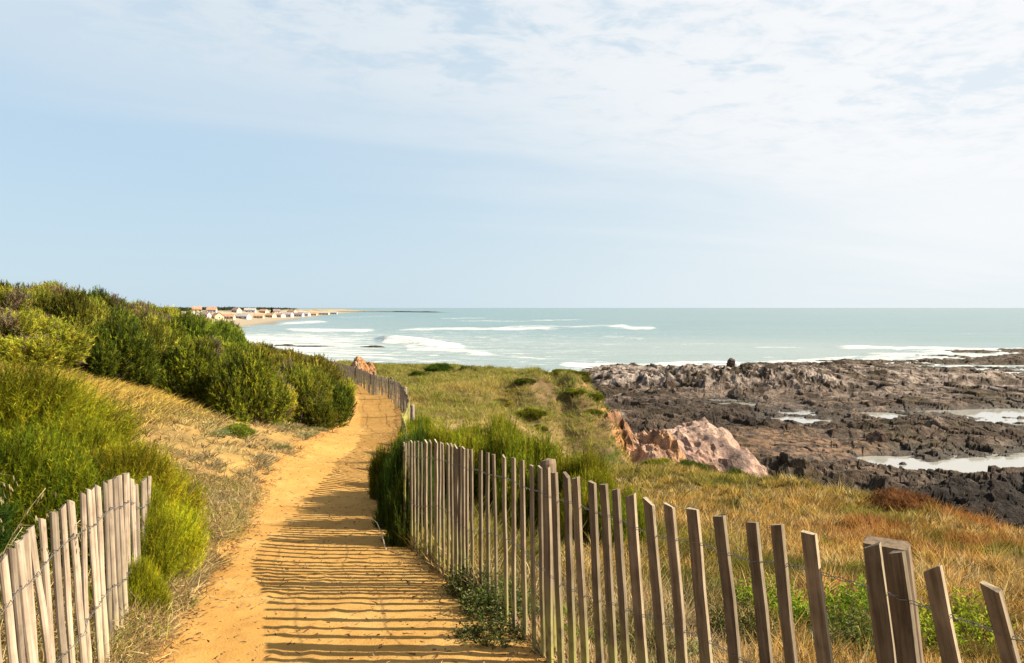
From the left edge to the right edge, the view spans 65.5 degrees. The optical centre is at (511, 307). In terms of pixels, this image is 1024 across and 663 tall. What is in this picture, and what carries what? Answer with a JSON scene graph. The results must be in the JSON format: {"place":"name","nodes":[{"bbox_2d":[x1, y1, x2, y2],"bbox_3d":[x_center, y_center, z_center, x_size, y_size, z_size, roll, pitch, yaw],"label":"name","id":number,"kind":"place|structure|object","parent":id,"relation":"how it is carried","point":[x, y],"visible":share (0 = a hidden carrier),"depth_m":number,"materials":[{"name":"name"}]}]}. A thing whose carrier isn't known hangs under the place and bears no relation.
{"place":"outdoors","nodes":[
{"label":"outdoors","id":0,"kind":"place"},
{"bbox_2d":[235,313,250,318],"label":"house","id":1,"kind":"structure","parent":0,"point":[243,315],"depth_m":587.85,"materials":[{"name":"white paint"}]},
{"bbox_2d":[182,309,358,327],"bbox_3d":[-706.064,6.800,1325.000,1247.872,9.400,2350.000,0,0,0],"label":"beach","id":2,"kind":"structure","parent":0,"point":[252,321],"depth_m":670.17,"materials":[{"name":"sand"}]},
{"bbox_2d":[211,312,224,319],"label":"house","id":3,"kind":"structure","parent":2,"relation":"on","point":[215,315],"depth_m":502.48,"materials":[{"name":"ceramic"}]},
{"bbox_2d":[159,306,298,310],"bbox_3d":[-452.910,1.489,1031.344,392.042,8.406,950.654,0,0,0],"label":"woodland","id":4,"kind":"object","parent":2,"relation":"on","point":[227,308],"visible":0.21,"depth_m":973.32,"materials":[{"name":"green plant"}]},
{"bbox_2d":[150,428,555,662],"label":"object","id":5,"kind":"object","parent":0,"point":[210,581],"visible":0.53,"depth_m":5.13,"materials":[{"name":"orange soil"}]},
{"bbox_2d":[159,384,555,662],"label":"path","id":6,"kind":"structure","parent":0,"point":[375,414],"depth_m":5.22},
{"bbox_2d":[439,552,510,601],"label":"leafy weed","id":7,"kind":"object","parent":6,"relation":"on","point":[452,588],"visible":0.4,"depth_m":5.03,"materials":[{"name":"green plant"}]},
{"bbox_2d":[448,605,531,648],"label":"leafy weed","id":8,"kind":"object","parent":6,"relation":"on","point":[475,629],"visible":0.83,"depth_m":4.18,"materials":[{"name":"green plant"}]},
{"bbox_2d":[456,565,536,622],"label":"leafy weed","id":9,"kind":"object","parent":6,"relation":"on","point":[484,600],"visible":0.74,"depth_m":4.61,"materials":[{"name":"green plant"}]},
{"bbox_2d":[0,0,1023,307],"label":"sky","id":10,"kind":"structure","parent":0,"point":[178,153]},
{"bbox_2d":[120,363,992,662],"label":"ground","id":11,"kind":"structure","parent":0,"point":[548,391],"depth_m":20.22,"materials":[{"name":"plant"}]},
{"bbox_2d":[0,474,17,529],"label":"wild oat","id":12,"kind":"object","parent":11,"relation":"on","point":[1,501],"visible":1,"depth_m":3.15,"materials":[{"name":"plant"}]},
{"bbox_2d":[0,490,39,599],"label":"broom shrub","id":13,"kind":"object","parent":11,"relation":"on","point":[5,518],"visible":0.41,"depth_m":4.07,"materials":[{"name":"green plant"}]},
{"bbox_2d":[0,488,56,643],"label":"wild oat","id":14,"kind":"object","parent":11,"relation":"on","point":[26,512],"visible":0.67,"depth_m":2.79,"materials":[{"name":"plant"}]},
{"bbox_2d":[0,282,70,339],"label":"dune shrub","id":15,"kind":"object","parent":11,"relation":"on","point":[16,304],"visible":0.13,"depth_m":13.97,"materials":[{"name":"green plant"}]},
{"bbox_2d":[0,279,75,322],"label":"dune shrub","id":16,"kind":"object","parent":11,"relation":"on","point":[41,298],"visible":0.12,"depth_m":15.35,"materials":[{"name":"green plant"}]},
{"bbox_2d":[19,282,64,290],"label":"dune shrub","id":17,"kind":"object","parent":11,"relation":"on","point":[29,288],"depth_m":19.09,"materials":[{"name":"green plant"}]},
{"bbox_2d":[23,279,69,298],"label":"dune shrub","id":18,"kind":"object","parent":11,"relation":"on","point":[54,289],"visible":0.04,"depth_m":18.00,"materials":[{"name":"green plant"}]},
{"bbox_2d":[2,521,90,662],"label":"wild oat","id":19,"kind":"object","parent":11,"relation":"on","point":[49,558],"visible":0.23,"depth_m":3.09,"materials":[{"name":"plant"}]},
{"bbox_2d":[0,307,97,367],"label":"dune shrub","id":20,"kind":"object","parent":11,"relation":"on","point":[52,341],"visible":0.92,"depth_m":12.85,"materials":[{"name":"green plant"}]},
{"bbox_2d":[0,413,138,572],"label":"broom shrub","id":21,"kind":"object","parent":11,"relation":"on","point":[68,476],"visible":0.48,"depth_m":4.66,"materials":[{"name":"green plant"}]},
{"bbox_2d":[0,472,151,662],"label":"slat fence","id":22,"kind":"object","parent":11,"relation":"on","point":[19,564],"visible":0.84,"depth_m":3.10,"materials":[{"name":"grey wood"}]},
{"bbox_2d":[0,348,157,450],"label":"broom shrub","id":23,"kind":"object","parent":11,"relation":"on","point":[21,396],"visible":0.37,"depth_m":6.69,"materials":[{"name":"green plant"}]},
{"bbox_2d":[47,284,112,331],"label":"dune shrub","id":24,"kind":"object","parent":11,"relation":"on","point":[81,309],"visible":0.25,"depth_m":15.53,"materials":[{"name":"green plant"}]},
{"bbox_2d":[1,404,174,480],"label":"broom shrub","id":25,"kind":"object","parent":11,"relation":"on","point":[94,436],"visible":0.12,"depth_m":6.36,"materials":[{"name":"green plant"}]},
{"bbox_2d":[86,285,119,303],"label":"dune shrub","id":26,"kind":"object","parent":11,"relation":"on","point":[97,293],"visible":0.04,"depth_m":24.39,"materials":[{"name":"green plant"}]},
{"bbox_2d":[90,292,131,313],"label":"dune shrub","id":27,"kind":"object","parent":11,"relation":"on","point":[111,300],"visible":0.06,"depth_m":20.31,"materials":[{"name":"green plant"}]},
{"bbox_2d":[67,311,162,386],"bbox_3d":[-7.207,0.775,14.176,1.886,1.497,1.704,0,0,-4],"label":"dune shrub","id":28,"kind":"object","parent":11,"relation":"on","point":[104,357],"visible":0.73,"depth_m":14.09,"materials":[{"name":"green plant"}]},
{"bbox_2d":[108,302,140,323],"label":"dune shrub","id":29,"kind":"object","parent":11,"relation":"on","point":[119,309],"visible":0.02,"depth_m":17.71,"materials":[{"name":"green plant"}]},
{"bbox_2d":[37,430,218,544],"bbox_3d":[-2.813,1.350,5.558,1.239,1.098,1.320,0,0,10],"label":"broom shrub","id":30,"kind":"object","parent":11,"relation":"on","point":[153,465],"visible":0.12,"depth_m":5.46,"materials":[{"name":"green plant"}]},
{"bbox_2d":[88,553,173,620],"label":"broom shrub","id":31,"kind":"object","parent":11,"relation":"on","point":[154,585],"visible":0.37,"depth_m":4.20,"materials":[{"name":"green plant"}]},
{"bbox_2d":[49,466,213,587],"bbox_3d":[-2.318,1.420,4.913,0.814,0.901,0.868,0,0,5],"label":"broom shrub","id":32,"kind":"object","parent":11,"relation":"on","point":[163,540],"visible":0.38,"depth_m":4.95,"materials":[{"name":"green plant"}]},
{"bbox_2d":[126,617,168,639],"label":"leafy weed","id":33,"kind":"object","parent":11,"relation":"on","point":[157,626],"visible":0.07,"depth_m":3.98,"materials":[{"name":"green plant"}]},
{"bbox_2d":[116,311,180,390],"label":"dune shrub","id":34,"kind":"object","parent":11,"relation":"on","point":[159,330],"visible":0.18,"depth_m":15.40,"materials":[{"name":"green plant"}]},
{"bbox_2d":[130,303,170,323],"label":"dune shrub","id":35,"kind":"object","parent":11,"relation":"on","point":[138,312],"visible":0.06,"depth_m":21.30,"materials":[{"name":"green plant"}]},
{"bbox_2d":[133,301,182,317],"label":"dune shrub","id":36,"kind":"object","parent":11,"relation":"on","point":[167,309],"visible":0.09,"depth_m":25.34,"materials":[{"name":"green plant"}]},
{"bbox_2d":[0,355,331,662],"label":"dune grass","id":37,"kind":"structure","parent":11,"relation":"on","point":[232,497],"depth_m":8.70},
{"bbox_2d":[157,314,197,351],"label":"dune shrub","id":38,"kind":"object","parent":11,"relation":"on","point":[178,334],"visible":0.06,"depth_m":16.58,"materials":[{"name":"green plant"}]},
{"bbox_2d":[148,334,229,402],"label":"dune shrub","id":39,"kind":"object","parent":11,"relation":"on","point":[194,371],"visible":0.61,"depth_m":15.08,"materials":[{"name":"green plant"}]},
{"bbox_2d":[168,307,219,340],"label":"dune shrub","id":40,"kind":"object","parent":11,"relation":"on","point":[196,325],"visible":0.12,"depth_m":20.39,"materials":[{"name":"green plant"}]},
{"bbox_2d":[190,332,225,356],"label":"dune shrub","id":41,"kind":"object","parent":11,"relation":"on","point":[215,345],"visible":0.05,"depth_m":18.12,"materials":[{"name":"green plant"}]},
{"bbox_2d":[192,317,239,337],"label":"dune shrub","id":42,"kind":"object","parent":11,"relation":"on","point":[219,325],"visible":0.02,"depth_m":22.70,"materials":[{"name":"green plant"}]},
{"bbox_2d":[205,428,231,436],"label":"leafy weed","id":43,"kind":"object","parent":11,"relation":"on","point":[222,434],"visible":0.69,"depth_m":11.46,"materials":[{"name":"green plant"}]},
{"bbox_2d":[198,380,239,412],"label":"dune shrub","id":44,"kind":"object","parent":11,"relation":"on","point":[203,397],"visible":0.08,"depth_m":15.07,"materials":[{"name":"green plant"}]},
{"bbox_2d":[204,336,238,353],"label":"dune shrub","id":45,"kind":"object","parent":11,"relation":"on","point":[227,344],"depth_m":19.05,"materials":[{"name":"green plant"}]},
{"bbox_2d":[216,340,253,361],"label":"dune shrub","id":46,"kind":"object","parent":11,"relation":"on","point":[232,349],"visible":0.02,"depth_m":17.34,"materials":[{"name":"green plant"}]},
{"bbox_2d":[218,325,256,352],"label":"dune shrub","id":47,"kind":"object","parent":11,"relation":"on","point":[230,334],"visible":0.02,"depth_m":21.49,"materials":[{"name":"green plant"}]},
{"bbox_2d":[219,422,256,439],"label":"bush","id":48,"kind":"object","parent":11,"relation":"on","point":[240,429],"visible":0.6,"depth_m":12.20,"materials":[{"name":"green plant"}]},
{"bbox_2d":[198,341,294,427],"bbox_3d":[-5.200,1.515,15.285,1.734,1.817,1.919,0,0,19],"label":"dune shrub","id":49,"kind":"object","parent":11,"relation":"on","point":[246,372],"visible":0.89,"depth_m":14.87,"materials":[{"name":"green plant"}]},
{"bbox_2d":[248,339,278,358],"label":"dune shrub","id":50,"kind":"object","parent":11,"relation":"on","point":[258,345],"visible":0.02,"depth_m":27.00,"materials":[{"name":"green plant"}]},
{"bbox_2d":[250,344,283,365],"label":"dune shrub","id":51,"kind":"object","parent":11,"relation":"on","point":[274,360],"depth_m":23.79,"materials":[{"name":"green plant"}]},
{"bbox_2d":[260,342,278,352],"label":"dune shrub","id":52,"kind":"object","parent":11,"relation":"on","point":[269,344],"visible":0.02,"depth_m":28.21,"materials":[{"name":"green plant"}]},
{"bbox_2d":[251,368,299,422],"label":"dune shrub","id":53,"kind":"object","parent":11,"relation":"on","point":[290,413],"visible":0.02,"depth_m":16.58,"materials":[{"name":"green plant"}]},
{"bbox_2d":[271,347,307,363],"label":"dune shrub","id":54,"kind":"object","parent":11,"relation":"on","point":[296,357],"visible":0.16,"depth_m":25.64,"materials":[{"name":"green plant"}]},
{"bbox_2d":[275,357,338,430],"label":"dune shrub","id":55,"kind":"object","parent":11,"relation":"on","point":[314,401],"visible":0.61,"depth_m":18.36,"materials":[{"name":"green plant"}]},
{"bbox_2d":[296,352,345,407],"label":"dune shrub","id":56,"kind":"object","parent":11,"relation":"on","point":[329,367],"visible":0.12,"depth_m":22.36,"materials":[{"name":"green plant"}]},
{"bbox_2d":[300,364,356,426],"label":"dune shrub","id":57,"kind":"object","parent":11,"relation":"on","point":[343,399],"visible":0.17,"depth_m":20.57,"materials":[{"name":"green plant"}]},
{"bbox_2d":[333,362,357,397],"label":"dune shrub","id":58,"kind":"object","parent":11,"relation":"on","point":[348,381],"visible":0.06,"depth_m":24.35,"materials":[{"name":"green plant"}]},
{"bbox_2d":[301,353,414,420],"bbox_3d":[-7.262,2.993,33.762,1.734,1.416,31.078,0,0,-21],"label":"slat fence","id":59,"kind":"object","parent":11,"relation":"on","point":[369,379],"visible":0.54,"depth_m":29.12,"materials":[{"name":"grey wood"}]},
{"bbox_2d":[350,356,369,374],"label":"boulder","id":60,"kind":"object","parent":11,"relation":"on","point":[360,362],"visible":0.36,"depth_m":40.79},
{"bbox_2d":[367,362,375,374],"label":"boulder","id":61,"kind":"object","parent":11,"relation":"on","point":[371,366],"visible":0.25,"depth_m":41.81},
{"bbox_2d":[363,424,417,499],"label":"broom shrub","id":62,"kind":"object","parent":11,"relation":"on","point":[375,467],"visible":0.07,"depth_m":9.35,"materials":[{"name":"green plant"}]},
{"bbox_2d":[388,424,417,460],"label":"broom shrub","id":63,"kind":"object","parent":11,"relation":"on","point":[390,449],"visible":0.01,"depth_m":9.26,"materials":[{"name":"green plant"}]},
{"bbox_2d":[370,423,446,529],"bbox_3d":[-0.991,1.706,7.695,0.771,1.268,0.756,0,0,-44],"label":"dark shrub","id":64,"kind":"object","parent":11,"relation":"on","point":[393,471],"visible":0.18,"depth_m":7.57,"materials":[{"name":"green plant"}]},
{"bbox_2d":[395,415,425,438],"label":"broom shrub","id":65,"kind":"object","parent":11,"relation":"on","point":[413,422],"visible":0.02,"depth_m":15.32,"materials":[{"name":"green plant"}]},
{"bbox_2d":[375,408,446,504],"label":"dark shrub","id":66,"kind":"object","parent":11,"relation":"on","point":[420,433],"visible":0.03,"depth_m":8.60,"materials":[{"name":"green plant"}]},
{"bbox_2d":[396,419,427,437],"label":"broom shrub","id":67,"kind":"object","parent":11,"relation":"on","point":[408,425],"visible":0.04,"depth_m":13.46,"materials":[{"name":"green plant"}]},
{"bbox_2d":[379,454,446,548],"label":"dark shrub","id":68,"kind":"object","parent":11,"relation":"on","point":[396,523],"visible":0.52,"depth_m":6.77,"materials":[{"name":"green plant"}]},
{"bbox_2d":[408,370,430,376],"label":"bush","id":69,"kind":"object","parent":11,"relation":"on","point":[415,373],"visible":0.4,"depth_m":39.73,"materials":[{"name":"green plant"}]},
{"bbox_2d":[408,414,433,426],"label":"broom shrub","id":70,"kind":"object","parent":11,"relation":"on","point":[427,418],"visible":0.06,"depth_m":16.71,"materials":[{"name":"green plant"}]},
{"bbox_2d":[423,362,454,371],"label":"bush","id":71,"kind":"object","parent":11,"relation":"on","point":[440,367],"visible":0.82,"depth_m":43.60,"materials":[{"name":"green plant"}]},
{"bbox_2d":[417,415,486,507],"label":"broom shrub","id":72,"kind":"object","parent":11,"relation":"on","point":[439,435],"visible":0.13,"depth_m":8.57,"materials":[{"name":"green plant"}]},
{"bbox_2d":[444,406,524,512],"bbox_3d":[-0.301,1.853,8.841,1.277,1.499,1.026,0,0,28],"label":"broom shrub","id":73,"kind":"object","parent":11,"relation":"on","point":[507,421],"visible":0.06,"depth_m":8.97,"materials":[{"name":"green plant"}]},
{"bbox_2d":[491,397,512,405],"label":"scrub tuft","id":74,"kind":"object","parent":11,"relation":"on","point":[502,400],"visible":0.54,"depth_m":26.80,"materials":[{"name":"green plant"}]},
{"bbox_2d":[336,359,681,487],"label":"headland grass","id":75,"kind":"structure","parent":11,"relation":"on","point":[429,379],"depth_m":27.44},
{"bbox_2d":[473,419,560,520],"bbox_3d":[0.106,1.841,8.253,1.236,1.450,0.993,0,0,40],"label":"broom shrub","id":76,"kind":"object","parent":11,"relation":"on","point":[494,445],"visible":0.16,"depth_m":8.01,"materials":[{"name":"green plant"}]},
{"bbox_2d":[514,378,536,383],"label":"scrub tuft","id":77,"kind":"object","parent":11,"relation":"on","point":[519,381],"visible":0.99,"depth_m":28.64,"materials":[{"name":"green plant"}]},
{"bbox_2d":[515,406,547,418],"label":"bush","id":78,"kind":"object","parent":11,"relation":"on","point":[529,411],"visible":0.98,"depth_m":25.20,"materials":[{"name":"green plant"}]},
{"bbox_2d":[490,427,583,531],"bbox_3d":[0.296,1.846,7.887,1.133,1.299,0.910,0,0,-27],"label":"broom shrub","id":79,"kind":"object","parent":11,"relation":"on","point":[508,486],"visible":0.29,"depth_m":7.72,"materials":[{"name":"green plant"}]},
{"bbox_2d":[534,443,613,533],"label":"broom shrub","id":80,"kind":"object","parent":11,"relation":"on","point":[591,460],"visible":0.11,"depth_m":7.61,"materials":[{"name":"green plant"}]},
{"bbox_2d":[564,370,590,375],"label":"bush","id":81,"kind":"object","parent":11,"relation":"on","point":[584,372],"visible":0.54,"depth_m":30.72,"materials":[{"name":"green plant"}]},
{"bbox_2d":[578,408,602,414],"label":"scrub tuft","id":82,"kind":"object","parent":11,"relation":"on","point":[600,412],"visible":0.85,"depth_m":26.45,"materials":[{"name":"green plant"}]},
{"bbox_2d":[586,392,604,400],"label":"bush","id":83,"kind":"object","parent":11,"relation":"on","point":[597,396],"visible":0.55,"depth_m":28.16,"materials":[{"name":"green plant"}]},
{"bbox_2d":[559,464,646,544],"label":"broom shrub","id":84,"kind":"object","parent":11,"relation":"on","point":[585,499],"visible":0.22,"depth_m":7.05,"materials":[{"name":"green plant"}]},
{"bbox_2d":[593,624,634,646],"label":"leafy weed","id":85,"kind":"object","parent":11,"relation":"on","point":[617,629],"visible":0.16,"depth_m":4.17,"materials":[{"name":"green plant"}]},
{"bbox_2d":[605,410,639,455],"bbox_3d":[3.798,6.570,27.097,2.418,6.299,4.121,-12,0,0],"label":"rock outcrop","id":86,"kind":"object","parent":11,"relation":"on","point":[624,429],"visible":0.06,"depth_m":26.61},
{"bbox_2d":[589,488,657,553],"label":"broom shrub","id":87,"kind":"object","parent":11,"relation":"on","point":[641,520],"visible":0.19,"depth_m":6.74,"materials":[{"name":"green plant"}]},
{"bbox_2d":[627,428,685,464],"bbox_3d":[4.651,7.175,26.367,3.390,6.341,3.954,-14,0,0],"label":"rock outcrop","id":88,"kind":"object","parent":11,"relation":"on","point":[658,443],"visible":0.2,"depth_m":25.84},
{"bbox_2d":[640,458,674,465],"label":"bush","id":89,"kind":"object","parent":11,"relation":"on","point":[656,461],"visible":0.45,"depth_m":17.42,"materials":[{"name":"green plant"}]},
{"bbox_2d":[674,457,711,469],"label":"bush","id":90,"kind":"object","parent":11,"relation":"on","point":[690,462],"visible":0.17,"depth_m":16.79,"materials":[{"name":"green plant"}]},
{"bbox_2d":[667,636,721,661],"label":"leafy weed","id":91,"kind":"object","parent":11,"relation":"on","point":[688,650],"visible":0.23,"depth_m":4.04,"materials":[{"name":"green plant"}]},
{"bbox_2d":[636,417,768,477],"bbox_3d":[7.346,8.415,30.963,6.147,7.899,6.121,-5,0,0],"label":"rock outcrop","id":92,"kind":"object","parent":11,"relation":"on","point":[703,440],"visible":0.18,"depth_m":30.12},
{"bbox_2d":[396,455,1023,662],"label":"dry grass","id":93,"kind":"structure","parent":11,"relation":"on","point":[959,539],"depth_m":7.09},
{"bbox_2d":[401,398,1023,662],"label":"slat fence","id":94,"kind":"object","parent":11,"relation":"on","point":[892,595],"visible":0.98,"depth_m":3.12,"materials":[{"name":"brown wood"}]},
{"bbox_2d":[720,467,753,476],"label":"bush","id":95,"kind":"object","parent":11,"relation":"on","point":[739,470],"visible":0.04,"depth_m":15.95,"materials":[{"name":"green plant"}]},
{"bbox_2d":[708,589,780,646],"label":"leafy weed","id":96,"kind":"object","parent":11,"relation":"on","point":[720,620],"visible":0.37,"depth_m":4.40,"materials":[{"name":"green plant"}]},
{"bbox_2d":[735,570,807,616],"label":"leafy weed","id":97,"kind":"object","parent":11,"relation":"on","point":[770,594],"visible":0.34,"depth_m":5.05,"materials":[{"name":"green plant"}]},
{"bbox_2d":[769,591,832,631],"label":"leafy weed","id":98,"kind":"object","parent":11,"relation":"on","point":[795,608],"visible":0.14,"depth_m":4.75,"materials":[{"name":"green plant"}]},
{"bbox_2d":[792,578,872,644],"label":"leafy weed","id":99,"kind":"object","parent":11,"relation":"on","point":[842,608],"visible":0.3,"depth_m":4.52,"materials":[{"name":"green plant"}]},
{"bbox_2d":[793,593,875,662],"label":"leafy weed","id":100,"kind":"object","parent":11,"relation":"on","point":[860,636],"visible":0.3,"depth_m":4.21,"materials":[{"name":"green plant"}]},
{"bbox_2d":[829,573,926,614],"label":"leafy weed","id":101,"kind":"object","parent":11,"relation":"on","point":[861,587],"visible":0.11,"depth_m":5.25,"materials":[{"name":"green plant"}]},
{"bbox_2d":[862,484,957,515],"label":"bush","id":102,"kind":"object","parent":11,"relation":"on","point":[912,497],"visible":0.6,"depth_m":11.83,"materials":[{"name":"brown plant"}]},
{"bbox_2d":[918,600,970,655],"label":"leafy weed","id":103,"kind":"object","parent":11,"relation":"on","point":[925,628],"visible":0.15,"depth_m":4.47,"materials":[{"name":"green plant"}]},
{"bbox_2d":[917,583,1016,646],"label":"leafy weed","id":104,"kind":"object","parent":11,"relation":"on","point":[975,616],"visible":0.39,"depth_m":4.73,"materials":[{"name":"green plant"}]},
{"bbox_2d":[240,308,1023,472],"bbox_3d":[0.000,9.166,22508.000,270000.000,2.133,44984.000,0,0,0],"label":"sea water","id":105,"kind":"structure","parent":0,"point":[575,339],"depth_m":265.54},
{"bbox_2d":[337,311,454,312],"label":"breakwater","id":106,"kind":"object","parent":105,"relation":"in","point":[388,311],"visible":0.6,"depth_m":1791.72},
{"bbox_2d":[580,347,1023,529],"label":"rocky shore terrain","id":107,"kind":"structure","parent":0,"point":[647,398],"depth_m":71.63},
{"bbox_2d":[726,358,734,366],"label":"boulder","id":108,"kind":"object","parent":107,"relation":"on","point":[730,362],"visible":0.9,"depth_m":111.55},
{"bbox_2d":[865,430,888,442],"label":"boulder","id":109,"kind":"object","parent":107,"relation":"on","point":[876,436],"visible":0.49,"depth_m":56.70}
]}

